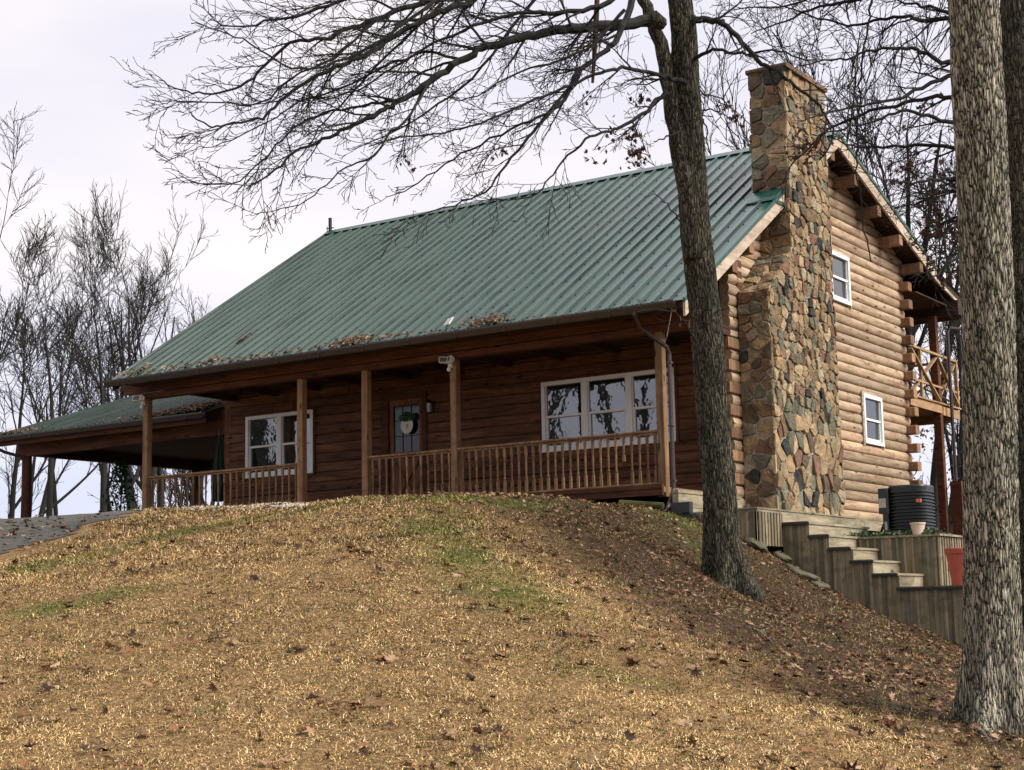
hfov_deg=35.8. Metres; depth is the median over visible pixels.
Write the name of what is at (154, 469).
bare tree
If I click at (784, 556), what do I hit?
flat rock
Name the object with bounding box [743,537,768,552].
flat rock
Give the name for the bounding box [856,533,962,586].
raised planter
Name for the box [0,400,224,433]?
carport leaf litter
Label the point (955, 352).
bare tree
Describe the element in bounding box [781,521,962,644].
wooden steps
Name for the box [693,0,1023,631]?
oak tree
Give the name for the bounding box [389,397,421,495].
door
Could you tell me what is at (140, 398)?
floodlight
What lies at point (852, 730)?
fallen leaves
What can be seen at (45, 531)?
driveway
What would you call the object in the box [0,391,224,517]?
carport
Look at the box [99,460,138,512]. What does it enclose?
evergreen shrub
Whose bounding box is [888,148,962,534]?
bare tree
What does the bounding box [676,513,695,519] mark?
stone block
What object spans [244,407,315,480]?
window
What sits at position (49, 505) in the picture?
bare tree
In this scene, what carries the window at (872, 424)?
in the log cabin
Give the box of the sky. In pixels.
[0,0,999,518]
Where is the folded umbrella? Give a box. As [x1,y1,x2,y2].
[213,431,225,501]
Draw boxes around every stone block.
[671,502,692,513]
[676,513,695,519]
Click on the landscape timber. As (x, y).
(656, 505)
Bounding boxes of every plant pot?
[910,522,925,534]
[944,547,962,584]
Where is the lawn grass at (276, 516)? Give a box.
[0,490,1023,769]
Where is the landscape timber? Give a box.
[618,500,663,508]
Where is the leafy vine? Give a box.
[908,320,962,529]
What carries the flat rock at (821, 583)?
on the ground at (418, 706)
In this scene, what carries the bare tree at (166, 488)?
on the ground at (418, 706)
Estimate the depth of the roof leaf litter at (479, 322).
29.54 m
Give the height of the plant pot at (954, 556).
0.580 m
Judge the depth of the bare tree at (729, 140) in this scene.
67.65 m
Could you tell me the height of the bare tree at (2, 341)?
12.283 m
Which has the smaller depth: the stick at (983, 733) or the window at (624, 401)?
the stick at (983, 733)
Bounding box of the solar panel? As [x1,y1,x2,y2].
[443,317,453,331]
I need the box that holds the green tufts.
[25,583,933,769]
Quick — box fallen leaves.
[0,490,1023,769]
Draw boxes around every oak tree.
[110,0,864,602]
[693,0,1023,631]
[946,0,1023,735]
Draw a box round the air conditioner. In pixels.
[878,484,935,532]
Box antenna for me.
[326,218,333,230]
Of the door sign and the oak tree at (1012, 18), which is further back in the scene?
the door sign
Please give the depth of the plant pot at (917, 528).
25.59 m
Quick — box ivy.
[843,527,950,536]
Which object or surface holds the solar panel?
on the log cabin
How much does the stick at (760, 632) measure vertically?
0.198 m
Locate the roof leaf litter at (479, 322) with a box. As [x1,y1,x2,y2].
[119,299,638,377]
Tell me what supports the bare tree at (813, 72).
on the ground at (418, 706)
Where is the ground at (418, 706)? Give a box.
[0,494,1023,769]
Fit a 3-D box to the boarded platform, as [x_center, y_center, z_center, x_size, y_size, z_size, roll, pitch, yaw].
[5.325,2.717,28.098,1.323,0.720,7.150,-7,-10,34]
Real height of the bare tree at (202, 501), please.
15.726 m
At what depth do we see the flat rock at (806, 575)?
24.19 m
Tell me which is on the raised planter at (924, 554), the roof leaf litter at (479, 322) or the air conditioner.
the air conditioner
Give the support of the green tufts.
on the ground at (418, 706)
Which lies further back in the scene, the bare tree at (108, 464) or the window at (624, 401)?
the bare tree at (108, 464)
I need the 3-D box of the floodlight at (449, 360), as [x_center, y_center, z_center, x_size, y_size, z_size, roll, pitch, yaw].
[-1.170,-0.382,28.804,0.319,0.276,0.246,-7,-10,34]
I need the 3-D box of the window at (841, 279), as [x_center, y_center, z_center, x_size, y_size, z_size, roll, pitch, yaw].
[6.661,-2.175,32.336,0.110,1.110,1.100,-7,-10,34]
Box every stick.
[743,624,772,642]
[970,726,996,741]
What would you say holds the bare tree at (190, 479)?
on the ground at (418, 706)
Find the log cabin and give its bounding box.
[103,62,962,534]
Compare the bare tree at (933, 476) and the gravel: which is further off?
the bare tree at (933, 476)
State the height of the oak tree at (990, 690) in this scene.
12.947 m
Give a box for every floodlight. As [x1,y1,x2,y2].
[132,395,145,408]
[439,355,454,371]
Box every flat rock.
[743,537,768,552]
[772,551,792,561]
[783,563,820,580]
[809,578,830,589]
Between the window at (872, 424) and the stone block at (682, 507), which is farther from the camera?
the window at (872, 424)
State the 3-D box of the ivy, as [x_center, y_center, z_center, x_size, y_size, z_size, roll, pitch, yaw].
[6.232,2.485,26.350,2.042,0.160,0.891,-7,-10,34]
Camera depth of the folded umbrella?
34.28 m
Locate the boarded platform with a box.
[693,507,883,546]
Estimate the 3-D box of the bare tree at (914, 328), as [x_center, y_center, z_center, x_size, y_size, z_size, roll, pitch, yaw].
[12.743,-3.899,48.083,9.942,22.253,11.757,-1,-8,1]
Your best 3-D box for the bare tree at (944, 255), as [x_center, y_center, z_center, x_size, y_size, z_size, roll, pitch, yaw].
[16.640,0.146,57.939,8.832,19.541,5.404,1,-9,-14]
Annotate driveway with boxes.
[0,510,139,553]
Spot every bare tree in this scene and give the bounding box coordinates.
[0,102,71,388]
[0,211,131,518]
[0,219,138,515]
[0,257,127,515]
[22,202,182,511]
[24,191,197,509]
[31,177,217,507]
[47,281,222,508]
[67,241,167,510]
[87,316,191,510]
[161,266,214,505]
[620,45,720,169]
[645,0,938,253]
[727,101,749,149]
[755,0,959,479]
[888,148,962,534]
[894,124,959,442]
[905,320,963,509]
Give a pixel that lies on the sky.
(55, 55)
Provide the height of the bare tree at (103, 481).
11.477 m
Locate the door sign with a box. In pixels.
[398,411,413,433]
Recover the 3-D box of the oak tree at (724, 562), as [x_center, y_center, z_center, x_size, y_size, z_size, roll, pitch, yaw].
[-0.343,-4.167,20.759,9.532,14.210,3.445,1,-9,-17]
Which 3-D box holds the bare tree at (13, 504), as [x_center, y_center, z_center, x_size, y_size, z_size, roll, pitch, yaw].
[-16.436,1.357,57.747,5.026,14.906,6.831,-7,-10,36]
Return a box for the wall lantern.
[426,399,433,413]
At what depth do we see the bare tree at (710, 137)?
54.34 m
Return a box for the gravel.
[176,502,307,510]
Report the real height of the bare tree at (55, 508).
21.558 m
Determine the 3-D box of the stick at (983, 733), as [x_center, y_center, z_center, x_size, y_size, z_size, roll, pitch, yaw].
[3.662,2.664,12.123,0.185,0.065,0.760,-2,-8,6]
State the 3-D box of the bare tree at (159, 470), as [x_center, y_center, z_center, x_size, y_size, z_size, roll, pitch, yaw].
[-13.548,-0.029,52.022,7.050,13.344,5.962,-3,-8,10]
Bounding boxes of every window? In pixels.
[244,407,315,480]
[539,364,679,455]
[831,249,851,308]
[859,391,884,448]
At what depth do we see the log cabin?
30.64 m

